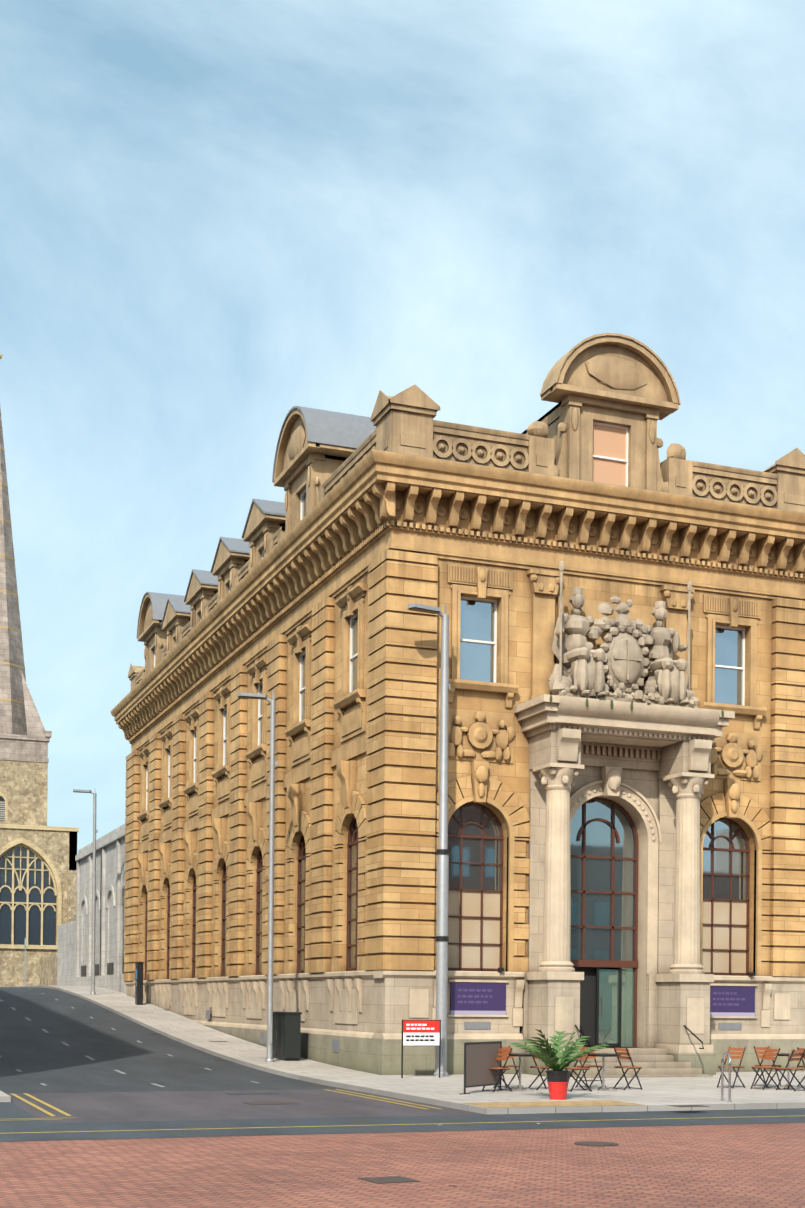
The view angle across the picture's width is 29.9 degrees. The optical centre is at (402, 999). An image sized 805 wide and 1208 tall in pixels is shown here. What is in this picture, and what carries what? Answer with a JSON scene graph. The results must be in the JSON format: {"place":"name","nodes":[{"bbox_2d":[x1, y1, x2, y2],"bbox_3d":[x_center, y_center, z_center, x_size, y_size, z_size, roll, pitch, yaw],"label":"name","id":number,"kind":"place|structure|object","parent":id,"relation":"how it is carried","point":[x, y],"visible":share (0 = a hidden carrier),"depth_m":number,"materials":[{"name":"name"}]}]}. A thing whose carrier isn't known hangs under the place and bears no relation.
{"place":"outdoors","nodes":[
{"label":"outdoors","id":0,"kind":"place"},
{"bbox_2d":[110,390,424,1072],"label":"facade","id":1,"kind":"structure","parent":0,"point":[275,599],"depth_m":45.64,"materials":[{"name":"stone"}]},
{"bbox_2d":[0,985,804,1207],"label":"paving","id":2,"kind":"structure","parent":0,"point":[113,1070],"depth_m":22.19,"materials":[{"name":"brick"}]},
{"bbox_2d":[24,938,25,985],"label":"sign post","id":3,"kind":"object","parent":2,"relation":"on","point":[25,965],"visible":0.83,"depth_m":91.88,"materials":[{"name":"grey metal"}]},
{"bbox_2d":[0,354,78,986],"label":"church","id":4,"kind":"structure","parent":2,"relation":"on","point":[38,865],"depth_m":114.62,"materials":[{"name":"stone"}]},
{"bbox_2d":[40,824,126,993],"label":"grey building","id":5,"kind":"structure","parent":2,"relation":"on","point":[70,964],"depth_m":77.12,"materials":[{"name":"stone"}]},
{"bbox_2d":[73,789,97,994],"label":"lamp","id":6,"kind":"object","parent":2,"relation":"on","point":[93,992],"visible":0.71,"depth_m":67.31,"materials":[{"name":"grey metal"}]},
{"bbox_2d":[135,962,143,1004],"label":"parking terminal","id":7,"kind":"object","parent":2,"relation":"on","point":[138,983],"visible":0.94,"depth_m":61.59,"materials":[{"name":"black metal"}]},
{"bbox_2d":[237,691,277,1061],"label":"lamp","id":8,"kind":"object","parent":2,"relation":"on","point":[273,764],"visible":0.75,"depth_m":40.30,"materials":[{"name":"grey metal"}]},
{"bbox_2d":[273,1011,301,1060],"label":"cabinet","id":9,"kind":"object","parent":2,"relation":"on","point":[286,1034],"visible":0.83,"depth_m":40.84,"materials":[{"name":"black metal"}]},
{"bbox_2d":[401,1020,440,1077],"bbox_3d":[0.434,1.140,35.092,0.970,1.360,0.032,1,0,-21],"label":"sign board","id":10,"kind":"object","parent":2,"relation":"on","point":[421,1032],"visible":0.96,"depth_m":35.08,"materials":[{"name":"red metal"}]},
{"bbox_2d":[408,603,450,1076],"bbox_3d":[0.606,-3.798,35.703,1.195,11.250,0.341,1,0,-31],"label":"lamp","id":11,"kind":"object","parent":2,"relation":"on","point":[442,854],"visible":0.94,"depth_m":35.82,"materials":[{"name":"grey metal"}]},
{"bbox_2d":[210,1041,709,1185],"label":"manhole covers","id":12,"kind":"object","parent":2,"relation":"on","point":[390,1179],"visible":0.92,"depth_m":20.33,"materials":[{"name":"cast iron"},{"name":"steel"},{"name":"yellow tactile paving"}]},
{"bbox_2d":[460,1041,505,1094],"bbox_3d":[1.601,1.331,29.919,0.060,1.000,1.860,1,0,31],"label":"wind screen","id":13,"kind":"object","parent":2,"relation":"on","point":[480,1060],"visible":0.94,"depth_m":29.85,"materials":[{"name":"grey fabric"}]},
{"bbox_2d":[509,1029,609,1099],"bbox_3d":[2.909,1.189,28.076,1.844,1.308,1.820,1,0,-12],"label":"palm planter","id":14,"kind":"object","parent":2,"relation":"on","point":[555,1059],"visible":1,"depth_m":27.85,"materials":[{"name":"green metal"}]},
{"bbox_2d":[482,1046,642,1091],"bbox_3d":[3.225,1.413,31.093,3.537,0.886,1.540,1,0,-14],"label":"cafe set","id":15,"kind":"object","parent":2,"relation":"on","point":[506,1053],"visible":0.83,"depth_m":30.97,"materials":[{"name":"brown wood"}]},
{"bbox_2d":[364,333,804,1077],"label":"facade","id":16,"kind":"structure","parent":2,"relation":"on","point":[602,585],"depth_m":37.76,"materials":[{"name":"stone"}]},
{"bbox_2d":[720,1052,731,1101],"bbox_3d":[5.977,1.416,27.841,0.100,0.914,0.440,1,0,-11],"label":"bike hoop","id":17,"kind":"object","parent":2,"relation":"on","point":[722,1077],"visible":1,"depth_m":27.86,"materials":[{"name":"silver metal"}]},
{"bbox_2d":[717,1046,804,1090],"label":"folding chairs","id":18,"kind":"object","parent":2,"relation":"on","point":[767,1053],"visible":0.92,"depth_m":32.10,"materials":[{"name":"brown wood"}]},
{"bbox_2d":[0,0,804,854],"label":"sky","id":19,"kind":"structure","parent":0,"point":[219,219],"materials":[{"name":"blue"}]},
{"bbox_2d":[5,1122,804,1141],"bbox_3d":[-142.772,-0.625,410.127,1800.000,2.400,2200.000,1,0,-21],"label":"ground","id":20,"kind":"structure","parent":0,"point":[383,1132],"depth_m":21.88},
{"bbox_2d":[448,967,746,1046],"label":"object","id":21,"kind":"object","parent":20,"relation":"on","point":[587,1002],"depth_m":38.95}
]}

